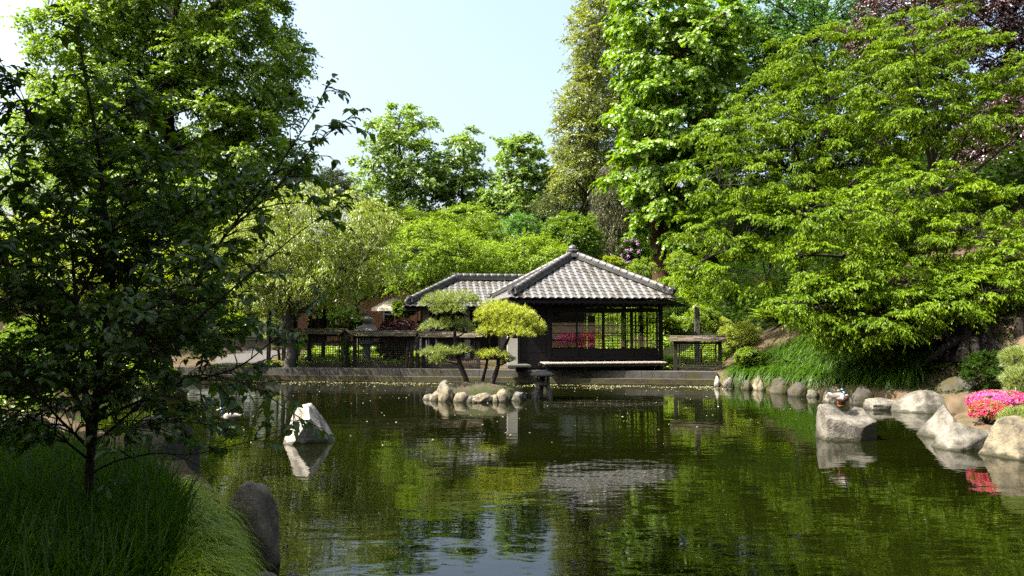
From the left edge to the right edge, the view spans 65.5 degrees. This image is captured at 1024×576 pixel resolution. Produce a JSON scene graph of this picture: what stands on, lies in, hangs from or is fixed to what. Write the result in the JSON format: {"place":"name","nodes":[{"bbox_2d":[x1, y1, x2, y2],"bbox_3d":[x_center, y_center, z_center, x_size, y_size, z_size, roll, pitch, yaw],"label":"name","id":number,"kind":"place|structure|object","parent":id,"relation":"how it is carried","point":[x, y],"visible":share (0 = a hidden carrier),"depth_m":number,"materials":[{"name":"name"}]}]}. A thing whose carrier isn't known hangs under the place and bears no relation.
{"place":"outdoors","nodes":[
{"label":"outdoors","id":0,"kind":"place"},
{"bbox_2d":[214,348,286,364],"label":"path","id":1,"kind":"structure","parent":0,"point":[243,357],"depth_m":32.98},
{"bbox_2d":[438,380,522,398],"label":"island","id":2,"kind":"structure","parent":0,"point":[474,387],"depth_m":21.62,"materials":[{"name":"soil"}]},
{"bbox_2d":[417,289,482,381],"bbox_3d":[-1.721,1.400,21.976,1.894,2.879,1.220,0,-2,0],"label":"cloud pine","id":3,"kind":"object","parent":2,"relation":"on","point":[447,299],"visible":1,"depth_m":21.85,"materials":[{"name":"green plant"}]},
{"bbox_2d":[472,297,547,383],"bbox_3d":[-0.050,1.494,21.780,2.175,2.587,1.427,0,-2,0],"label":"cloud pine","id":4,"kind":"object","parent":2,"relation":"on","point":[498,315],"visible":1,"depth_m":21.64,"materials":[{"name":"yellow plant"}]},
{"bbox_2d":[0,159,1023,570],"bbox_3d":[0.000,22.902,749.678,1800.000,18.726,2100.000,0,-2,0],"label":"ground","id":5,"kind":"structure","parent":0,"point":[954,401],"depth_m":26.59,"materials":[{"name":"soil"}]},
{"bbox_2d":[0,352,69,401],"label":"garden shrub","id":6,"kind":"object","parent":5,"relation":"on","point":[32,356],"visible":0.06,"depth_m":16.39,"materials":[{"name":"green plant"}]},
{"bbox_2d":[0,143,95,345],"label":"garden tree","id":7,"kind":"object","parent":5,"relation":"on","point":[3,203],"visible":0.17,"depth_m":33.78,"materials":[{"name":"green plant"}]},
{"bbox_2d":[0,314,95,359],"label":"garden shrub","id":8,"kind":"object","parent":5,"relation":"on","point":[16,331],"visible":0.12,"depth_m":23.43,"materials":[{"name":"green plant"}]},
{"bbox_2d":[0,266,106,346],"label":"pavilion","id":9,"kind":"structure","parent":5,"relation":"on","point":[2,324],"depth_m":35.97,"materials":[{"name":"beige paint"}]},
{"bbox_2d":[63,352,121,400],"bbox_3d":[-10.456,2.596,19.431,1.857,2.247,1.547,0,-2,0],"label":"garden shrub","id":10,"kind":"object","parent":5,"relation":"on","point":[106,377],"visible":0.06,"depth_m":19.25,"materials":[{"name":"green plant"}]},
{"bbox_2d":[0,208,214,318],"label":"laceleaf maple","id":11,"kind":"object","parent":5,"relation":"on","point":[70,266],"visible":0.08,"depth_m":26.74,"materials":[{"name":"green plant"}]},
{"bbox_2d":[0,409,237,575],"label":"iris grass","id":12,"kind":"structure","parent":5,"relation":"on","point":[50,525],"depth_m":5.55,"materials":[{"name":"green plant"}]},
{"bbox_2d":[0,0,324,310],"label":"linden tree","id":13,"kind":"object","parent":5,"relation":"on","point":[178,33],"visible":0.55,"depth_m":38.03,"materials":[{"name":"green plant"}]},
{"bbox_2d":[126,415,200,475],"bbox_3d":[-4.351,2.264,9.880,1.026,1.350,0.804,1,-2,-25],"label":"rock","id":14,"kind":"object","parent":5,"relation":"on","point":[173,446],"visible":0.08,"depth_m":9.77,"materials":[{"name":"stone"}]},
{"bbox_2d":[60,201,314,323],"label":"garden tree","id":15,"kind":"object","parent":5,"relation":"on","point":[240,309],"visible":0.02,"depth_m":49.34,"materials":[{"name":"green plant"}]},
{"bbox_2d":[0,4,375,509],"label":"dogwood","id":16,"kind":"object","parent":5,"relation":"on","point":[188,327],"visible":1,"depth_m":5.96,"materials":[{"name":"green plant"}]},
{"bbox_2d":[167,283,237,366],"bbox_3d":[-11.728,1.403,29.992,3.095,3.449,2.684,0,-2,0],"label":"garden shrub","id":17,"kind":"object","parent":5,"relation":"on","point":[214,331],"visible":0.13,"depth_m":29.80,"materials":[{"name":"green plant"}]},
{"bbox_2d":[154,475,275,575],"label":"hakone grass","id":18,"kind":"structure","parent":5,"relation":"on","point":[228,557],"depth_m":5.74,"materials":[{"name":"green plant"}]},
{"bbox_2d":[217,311,258,366],"bbox_3d":[-10.157,2.011,29.432,1.538,2.370,1.297,0,-2,0],"label":"garden shrub","id":19,"kind":"object","parent":5,"relation":"on","point":[229,333],"visible":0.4,"depth_m":29.28,"materials":[{"name":"green plant"}]},
{"bbox_2d":[226,480,279,572],"bbox_3d":[-2.351,2.275,7.116,0.520,1.110,0.460,0,-2,0],"label":"rock","id":20,"kind":"object","parent":5,"relation":"on","point":[257,498],"visible":0.68,"depth_m":6.99,"materials":[{"name":"stone"}]},
{"bbox_2d":[253,294,334,360],"bbox_3d":[-8.615,1.614,31.555,2.500,2.734,2.312,0,-2,10],"label":"garden shelter","id":21,"kind":"object","parent":5,"relation":"on","point":[322,323],"visible":0.17,"depth_m":32.00,"materials":[{"name":"brown wood"}]},
{"bbox_2d":[202,182,412,367],"bbox_3d":[-7.607,-0.358,29.629,7.614,7.016,5.512,0,-2,0],"label":"weeping cherry","id":22,"kind":"object","parent":5,"relation":"on","point":[323,253],"visible":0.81,"depth_m":28.87,"materials":[{"name":"green plant"}]},
{"bbox_2d":[294,328,347,367],"bbox_3d":[-7.259,2.362,29.880,2.326,1.699,0.509,0,-2,8],"label":"bamboo fence","id":23,"kind":"object","parent":5,"relation":"on","point":[327,332],"visible":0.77,"depth_m":29.83,"materials":[{"name":"brown wood"}]},
{"bbox_2d":[308,165,361,226],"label":"scots pine","id":24,"kind":"object","parent":5,"relation":"on","point":[332,177],"visible":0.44,"depth_m":65.71,"materials":[{"name":"green plant"}]},
{"bbox_2d":[313,305,362,351],"bbox_3d":[-7.385,1.852,33.947,2.371,2.381,2.053,0,-2,0],"label":"garden shrub","id":25,"kind":"object","parent":5,"relation":"on","point":[354,323],"visible":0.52,"depth_m":33.62,"materials":[{"name":"green plant"}]},
{"bbox_2d":[338,329,352,367],"bbox_3d":[-6.134,2.305,29.426,0.594,1.598,0.423,0,-2,0],"label":"wooden post","id":26,"kind":"object","parent":5,"relation":"on","point":[345,353],"visible":0.97,"depth_m":29.32,"materials":[{"name":"brown wood"}]},
{"bbox_2d":[294,222,403,345],"bbox_3d":[-8.389,-0.344,40.020,6.162,6.601,5.039,0,-2,0],"label":"garden tree","id":27,"kind":"object","parent":5,"relation":"on","point":[365,298],"visible":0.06,"depth_m":39.50,"materials":[{"name":"green plant"}]},
{"bbox_2d":[292,248,431,341],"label":"tree","id":28,"kind":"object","parent":5,"relation":"on","point":[378,317],"depth_m":44.03,"materials":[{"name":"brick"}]},
{"bbox_2d":[296,345,428,366],"bbox_3d":[-6.202,2.828,33.205,5.734,0.783,6.676,0,-2,0],"label":"ground cover","id":29,"kind":"object","parent":5,"relation":"on","point":[333,356],"visible":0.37,"depth_m":31.81,"materials":[{"name":"green plant"}]},
{"bbox_2d":[355,316,376,363],"bbox_3d":[-5.673,2.099,31.142,1.140,1.980,0.987,0,-2,0],"label":"stone lantern","id":30,"kind":"object","parent":5,"relation":"on","point":[366,321],"visible":0.69,"depth_m":31.00,"materials":[{"name":"grey stone"}]},
{"bbox_2d":[347,330,417,367],"bbox_3d":[-4.758,2.376,29.380,2.584,1.632,0.509,0,-2,8],"label":"bamboo fence","id":31,"kind":"object","parent":5,"relation":"on","point":[398,334],"visible":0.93,"depth_m":29.33,"materials":[{"name":"brown wood"}]},
{"bbox_2d":[376,326,409,359],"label":"garden shrub","id":32,"kind":"object","parent":5,"relation":"on","point":[387,356],"visible":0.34,"depth_m":31.20,"materials":[{"name":"green plant"}]},
{"bbox_2d":[376,317,420,363],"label":"red maple","id":33,"kind":"object","parent":5,"relation":"on","point":[403,324],"visible":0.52,"depth_m":30.59,"materials":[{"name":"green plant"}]},
{"bbox_2d":[344,99,456,227],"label":"plane tree","id":34,"kind":"object","parent":5,"relation":"on","point":[396,185],"visible":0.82,"depth_m":74.66,"materials":[{"name":"green plant"}]},
{"bbox_2d":[390,298,417,319],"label":"garden shrub","id":35,"kind":"object","parent":5,"relation":"on","point":[397,308],"visible":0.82,"depth_m":36.21,"materials":[{"name":"green plant"}]},
{"bbox_2d":[340,200,512,278],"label":"cherry tree","id":36,"kind":"object","parent":5,"relation":"on","point":[467,221],"visible":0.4,"depth_m":46.26,"materials":[{"name":"green plant"}]},
{"bbox_2d":[370,213,504,300],"bbox_3d":[-3.734,-0.238,38.137,6.869,6.485,5.572,0,-2,0],"label":"cherry tree","id":37,"kind":"object","parent":5,"relation":"on","point":[436,268],"visible":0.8,"depth_m":37.10,"materials":[{"name":"green plant"}]},
{"bbox_2d":[174,366,716,384],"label":"pond wall","id":38,"kind":"structure","parent":5,"relation":"on","point":[503,376],"depth_m":27.97,"materials":[{"name":"stone"}]},
{"bbox_2d":[417,331,484,368],"bbox_3d":[-2.245,2.393,29.278,2.472,1.589,0.509,0,-2,8],"label":"bamboo fence","id":39,"kind":"object","parent":5,"relation":"on","point":[429,336],"visible":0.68,"depth_m":29.22,"materials":[{"name":"brown wood"}]},
{"bbox_2d":[422,124,502,256],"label":"plane tree","id":40,"kind":"object","parent":5,"relation":"on","point":[469,178],"visible":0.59,"depth_m":77.13,"materials":[{"name":"green plant"}]},
{"bbox_2d":[463,228,569,280],"bbox_3d":[0.444,0.006,39.937,5.968,5.838,5.289,0,-2,0],"label":"cherry tree","id":41,"kind":"object","parent":5,"relation":"on","point":[507,265],"visible":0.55,"depth_m":38.82,"materials":[{"name":"green plant"}]},
{"bbox_2d":[488,210,545,256],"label":"hedge shrub","id":42,"kind":"object","parent":5,"relation":"on","point":[517,224],"visible":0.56,"depth_m":51.51,"materials":[{"name":"green plant"}]},
{"bbox_2d":[476,129,570,256],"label":"plane tree","id":43,"kind":"object","parent":5,"relation":"on","point":[513,195],"visible":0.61,"depth_m":72.93,"materials":[{"name":"green plant"}]},
{"bbox_2d":[402,245,686,382],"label":"tea house","id":44,"kind":"structure","parent":5,"relation":"on","point":[563,295],"depth_m":28.53,"materials":[{"name":"grey tile"}]},
{"bbox_2d":[551,311,577,357],"bbox_3d":[1.835,1.619,28.052,0.975,1.660,0.045,0,-2,-9],"label":"sliding door","id":45,"kind":"structure","parent":44,"relation":"in","point":[555,353],"depth_m":28.04,"materials":[{"name":"brown wood"}]},
{"bbox_2d":[575,311,602,356],"bbox_3d":[2.764,1.628,28.260,1.035,1.660,0.045,0,-2,-9],"label":"sliding door","id":46,"kind":"structure","parent":44,"relation":"in","point":[582,352],"depth_m":28.24,"materials":[{"name":"brown wood"}]},
{"bbox_2d":[603,311,632,356],"bbox_3d":[3.770,1.631,28.358,1.095,1.660,0.045,0,-2,-9],"label":"sliding door","id":47,"kind":"structure","parent":44,"relation":"in","point":[607,352],"depth_m":28.33,"materials":[{"name":"brown wood"}]},
{"bbox_2d":[630,311,657,356],"bbox_3d":[4.749,1.640,28.574,1.015,1.660,0.045,0,-2,-9],"label":"sliding door","id":48,"kind":"structure","parent":44,"relation":"in","point":[637,352],"depth_m":28.57,"materials":[{"name":"brown wood"}]},
{"bbox_2d":[522,161,614,251],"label":"yew tree","id":49,"kind":"object","parent":5,"relation":"on","point":[583,209],"visible":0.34,"depth_m":53.15,"materials":[{"name":"green plant"}]},
{"bbox_2d":[539,210,605,255],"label":"rhododendron","id":50,"kind":"object","parent":5,"relation":"on","point":[580,228],"visible":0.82,"depth_m":43.68,"materials":[{"name":"green plant"}]},
{"bbox_2d":[536,24,614,246],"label":"spruce tree","id":51,"kind":"object","parent":5,"relation":"on","point":[585,43],"visible":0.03,"depth_m":64.44,"materials":[{"name":"green plant"}]},
{"bbox_2d":[543,0,628,254],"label":"golden maple","id":52,"kind":"object","parent":5,"relation":"on","point":[587,120],"visible":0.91,"depth_m":51.59,"materials":[{"name":"green plant"}]},
{"bbox_2d":[540,1,682,245],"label":"spruce tree","id":53,"kind":"object","parent":5,"relation":"on","point":[610,143],"visible":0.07,"depth_m":60.35,"materials":[{"name":"green plant"}]},
{"bbox_2d":[616,236,647,307],"bbox_3d":[6.040,-0.350,40.006,1.627,4.570,1.777,0,-2,0],"label":"rhododendron","id":54,"kind":"object","parent":5,"relation":"on","point":[624,254],"visible":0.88,"depth_m":39.82,"materials":[{"name":"pink plant"}]},
{"bbox_2d":[493,180,771,280],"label":"ground cover","id":55,"kind":"object","parent":5,"relation":"on","point":[598,256],"visible":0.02,"depth_m":53.20,"materials":[{"name":"green plant"}]},
{"bbox_2d":[586,161,681,271],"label":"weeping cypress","id":56,"kind":"object","parent":5,"relation":"on","point":[614,230],"visible":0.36,"depth_m":45.48,"materials":[{"name":"green plant"}]},
{"bbox_2d":[621,256,659,276],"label":"slope shrub","id":57,"kind":"object","parent":5,"relation":"on","point":[636,266],"visible":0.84,"depth_m":37.85,"materials":[{"name":"green plant"}]},
{"bbox_2d":[586,269,721,348],"bbox_3d":[6.749,0.841,39.634,7.688,4.588,9.007,0,-2,0],"label":"tree","id":58,"kind":"object","parent":5,"relation":"on","point":[619,322],"visible":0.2,"depth_m":38.78,"materials":[{"name":"green plant"}]},
{"bbox_2d":[663,295,691,319],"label":"slope shrub","id":59,"kind":"object","parent":5,"relation":"on","point":[675,310],"visible":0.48,"depth_m":34.72,"materials":[{"name":"green plant"}]},
{"bbox_2d":[663,312,692,336],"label":"slope shrub","id":60,"kind":"object","parent":5,"relation":"on","point":[673,325],"visible":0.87,"depth_m":30.74,"materials":[{"name":"green plant"}]},
{"bbox_2d":[663,247,695,308],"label":"slope shrub","id":61,"kind":"object","parent":5,"relation":"on","point":[674,258],"visible":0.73,"depth_m":37.89,"materials":[{"name":"green plant"}]},
{"bbox_2d":[588,0,771,286],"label":"maple tree","id":62,"kind":"object","parent":5,"relation":"on","point":[647,138],"visible":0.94,"depth_m":40.73,"materials":[{"name":"green plant"}]},
{"bbox_2d":[694,306,699,363],"bbox_3d":[6.822,1.931,29.347,0.170,2.518,0.170,0,-2,0],"label":"stone post","id":63,"kind":"object","parent":5,"relation":"on","point":[696,320],"visible":0.68,"depth_m":29.29,"materials":[{"name":"grey stone"}]},
{"bbox_2d":[669,335,726,370],"bbox_3d":[6.465,2.389,27.727,1.937,1.476,0.509,0,-2,7],"label":"bamboo fence","id":64,"kind":"object","parent":5,"relation":"on","point":[700,340],"visible":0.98,"depth_m":27.69,"materials":[{"name":"brown wood"}]},
{"bbox_2d":[663,344,732,368],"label":"ground cover","id":65,"kind":"object","parent":5,"relation":"on","point":[669,359],"visible":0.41,"depth_m":31.29,"materials":[{"name":"green plant"}]},
{"bbox_2d":[681,305,721,360],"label":"slope shrub","id":66,"kind":"object","parent":5,"relation":"on","point":[704,316],"visible":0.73,"depth_m":29.98,"materials":[{"name":"green plant"}]},
{"bbox_2d":[662,4,796,222],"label":"hill tree","id":67,"kind":"object","parent":5,"relation":"on","point":[735,89],"visible":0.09,"depth_m":52.62,"materials":[{"name":"green plant"}]},
{"bbox_2d":[713,260,755,316],"bbox_3d":[9.621,0.048,35.028,2.283,2.808,1.803,0,-2,0],"label":"slope shrub","id":68,"kind":"object","parent":5,"relation":"on","point":[738,268],"visible":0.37,"depth_m":34.95,"materials":[{"name":"green plant"}]},
{"bbox_2d":[718,319,763,352],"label":"slope shrub","id":69,"kind":"object","parent":5,"relation":"on","point":[732,332],"visible":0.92,"depth_m":28.64,"materials":[{"name":"green plant"}]},
{"bbox_2d":[732,346,762,368],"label":"slope shrub","id":70,"kind":"object","parent":5,"relation":"on","point":[744,355],"visible":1,"depth_m":25.76,"materials":[{"name":"green plant"}]},
{"bbox_2d":[746,306,787,325],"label":"fern","id":71,"kind":"object","parent":5,"relation":"on","point":[767,316],"visible":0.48,"depth_m":29.40,"materials":[{"name":"green plant"}]},
{"bbox_2d":[743,255,809,296],"bbox_3d":[11.357,-0.424,34.150,2.799,2.215,2.409,-1,-2,25],"label":"slope shrub","id":72,"kind":"object","parent":5,"relation":"on","point":[766,263],"visible":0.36,"depth_m":33.95,"materials":[{"name":"green plant"}]},
{"bbox_2d":[652,15,917,309],"bbox_3d":[9.672,-4.690,28.414,10.113,11.088,7.330,1,-3,-27],"label":"cherry tree","id":73,"kind":"object","parent":5,"relation":"on","point":[732,249],"visible":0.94,"depth_m":28.50,"materials":[{"name":"green plant"}]},
{"bbox_2d":[722,0,870,182],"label":"ash tree","id":74,"kind":"object","parent":5,"relation":"on","point":[802,25],"visible":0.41,"depth_m":55.36,"materials":[{"name":"green plant"}]},
{"bbox_2d":[717,325,942,399],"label":"daylily leaves","id":75,"kind":"object","parent":5,"relation":"on","point":[849,369],"visible":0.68,"depth_m":22.95,"materials":[{"name":"green plant"}]},
{"bbox_2d":[759,26,901,189],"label":"hill tree","id":76,"kind":"object","parent":5,"relation":"on","point":[808,140],"visible":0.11,"depth_m":49.44,"materials":[{"name":"green plant"}]},
{"bbox_2d":[666,136,1023,335],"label":"tree","id":77,"kind":"object","parent":5,"relation":"on","point":[984,173],"visible":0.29,"depth_m":33.99,"materials":[{"name":"green plant"}]},
{"bbox_2d":[757,235,1023,369],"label":"cherry tree","id":78,"kind":"object","parent":5,"relation":"on","point":[890,327],"visible":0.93,"depth_m":20.58,"materials":[{"name":"green plant"}]},
{"bbox_2d":[770,154,1023,361],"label":"cherry tree","id":79,"kind":"object","parent":5,"relation":"on","point":[893,219],"visible":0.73,"depth_m":22.11,"materials":[{"name":"green plant"}]},
{"bbox_2d":[837,0,988,166],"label":"hill tree","id":80,"kind":"object","parent":5,"relation":"on","point":[907,135],"visible":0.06,"depth_m":45.30,"materials":[{"name":"green plant"}]},
{"bbox_2d":[810,0,1023,238],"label":"cherry tree","id":81,"kind":"object","parent":5,"relation":"on","point":[895,75],"visible":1,"depth_m":25.98,"materials":[{"name":"green plant"}]},
{"bbox_2d":[891,390,946,412],"bbox_3d":[9.785,2.871,19.002,1.450,0.850,0.900,0,-2,0],"label":"rock","id":82,"kind":"object","parent":5,"relation":"on","point":[924,401],"visible":0.45,"depth_m":19.00,"materials":[{"name":"grey stone"}]},
{"bbox_2d":[828,0,1023,104],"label":"copper beech","id":83,"kind":"object","parent":5,"relation":"on","point":[1003,17],"visible":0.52,"depth_m":37.09,"materials":[{"name":"purple plant"}]},
{"bbox_2d":[866,270,1023,393],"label":"ground cover","id":84,"kind":"object","parent":5,"relation":"on","point":[934,385],"visible":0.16,"depth_m":20.55,"materials":[{"name":"green plant"}]},
{"bbox_2d":[934,376,975,392],"bbox_3d":[11.251,2.766,19.907,1.750,1.130,1.200,0,-2,0],"label":"rock","id":85,"kind":"object","parent":5,"relation":"on","point":[950,384],"visible":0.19,"depth_m":19.65,"materials":[{"name":"stone"}]},
{"bbox_2d":[925,295,1013,362],"bbox_3d":[11.960,1.036,20.656,2.582,1.795,2.200,0,-2,0],"label":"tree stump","id":86,"kind":"object","parent":5,"relation":"on","point":[963,342],"visible":0.74,"depth_m":20.46,"materials":[{"name":"brown wood"}]},
{"bbox_2d":[938,90,1023,185],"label":"copper beech","id":87,"kind":"object","parent":5,"relation":"on","point":[981,153],"visible":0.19,"depth_m":32.45,"materials":[{"name":"purple plant"}]},
{"bbox_2d":[966,398,1008,424],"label":"azalea","id":88,"kind":"object","parent":5,"relation":"on","point":[974,407],"visible":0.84,"depth_m":14.01,"materials":[{"name":"pink plant"}]},
{"bbox_2d":[957,348,1022,390],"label":"slope shrub","id":89,"kind":"object","parent":5,"relation":"on","point":[974,364],"visible":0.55,"depth_m":18.96,"materials":[{"name":"green plant"}]},
{"bbox_2d":[964,389,1023,416],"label":"azalea","id":90,"kind":"object","parent":5,"relation":"on","point":[1010,398],"visible":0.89,"depth_m":14.32,"materials":[{"name":"pink plant"}]},
{"bbox_2d":[993,404,1023,422],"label":"dwarf pine","id":91,"kind":"object","parent":5,"relation":"on","point":[1011,411],"visible":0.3,"depth_m":13.11,"materials":[{"name":"green plant"}]},
{"bbox_2d":[996,344,1023,376],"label":"bush","id":92,"kind":"object","parent":5,"relation":"on","point":[1016,360],"visible":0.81,"depth_m":15.93,"materials":[{"name":"green plant"}]},
{"bbox_2d":[997,364,1023,392],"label":"bush","id":93,"kind":"object","parent":5,"relation":"on","point":[1012,372],"visible":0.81,"depth_m":15.11,"materials":[{"name":"green plant"}]},
{"bbox_2d":[0,0,1023,318],"label":"sky","id":94,"kind":"structure","parent":0,"point":[491,66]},
{"bbox_2d":[74,379,1023,575],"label":"water","id":95,"kind":"structure","parent":0,"point":[583,480],"depth_m":10.54,"materials":[{"name":"green liquid"}]},
{"bbox_2d":[283,403,335,444],"bbox_3d":[-3.602,2.597,14.309,1.020,1.030,0.750,0,-2,0],"label":"rock","id":96,"kind":"object","parent":95,"relation":"in","point":[309,411],"visible":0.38,"depth_m":14.14,"materials":[{"name":"stone"}]},
{"bbox_2d":[438,385,452,401],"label":"rock","id":97,"kind":"object","parent":95,"relation":"in","point":[445,393],"visible":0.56,"depth_m":21.33,"materials":[{"name":"stone"}]},
{"bbox_2d":[530,370,554,398],"bbox_3d":[0.844,2.760,22.109,0.700,0.974,0.700,0,-2,0],"label":"stone lantern","id":98,"kind":"object","parent":95,"relation":"in","point":[542,382],"visible":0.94,"depth_m":21.98,"materials":[{"name":"grey stone"}]},
{"bbox_2d":[770,378,789,393],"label":"rock","id":99,"kind":"object","parent":95,"relation":"in","point":[779,387],"visible":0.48,"depth_m":23.63,"materials":[{"name":"stone"}]},
{"bbox_2d":[787,382,807,396],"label":"rock","id":100,"kind":"object","parent":95,"relation":"in","point":[798,389],"visible":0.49,"depth_m":22.69,"materials":[{"name":"stone"}]},
{"bbox_2d":[815,404,877,440],"bbox_3d":[6.205,2.651,14.758,1.060,0.958,0.800,0,-2,0],"label":"rock","id":101,"kind":"object","parent":95,"relation":"in","point":[833,422],"visible":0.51,"depth_m":14.51,"materials":[{"name":"grey stone"}]},
{"bbox_2d":[848,386,874,404],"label":"rock","id":102,"kind":"object","parent":95,"relation":"in","point":[860,395],"visible":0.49,"depth_m":20.50,"materials":[{"name":"stone"}]},
{"bbox_2d":[863,397,895,409],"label":"rock","id":103,"kind":"object","parent":95,"relation":"in","point":[877,403],"visible":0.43,"depth_m":19.45,"materials":[{"name":"grey stone"}]},
{"bbox_2d":[916,405,955,437],"bbox_3d":[8.197,2.661,14.907,0.950,0.950,0.900,0,-2,0],"label":"rock","id":104,"kind":"object","parent":95,"relation":"in","point":[938,421],"visible":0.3,"depth_m":14.97,"materials":[{"name":"grey stone"}]},
{"bbox_2d":[931,422,989,450],"bbox_3d":[7.682,2.701,13.640,1.018,0.770,0.648,1,-2,-19],"label":"rock","id":105,"kind":"object","parent":95,"relation":"in","point":[954,436],"visible":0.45,"depth_m":13.52,"materials":[{"name":"grey stone"}]},
{"bbox_2d":[978,415,1023,459],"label":"rock","id":106,"kind":"object","parent":95,"relation":"in","point":[1005,438],"visible":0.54,"depth_m":12.76,"materials":[{"name":"stone"}]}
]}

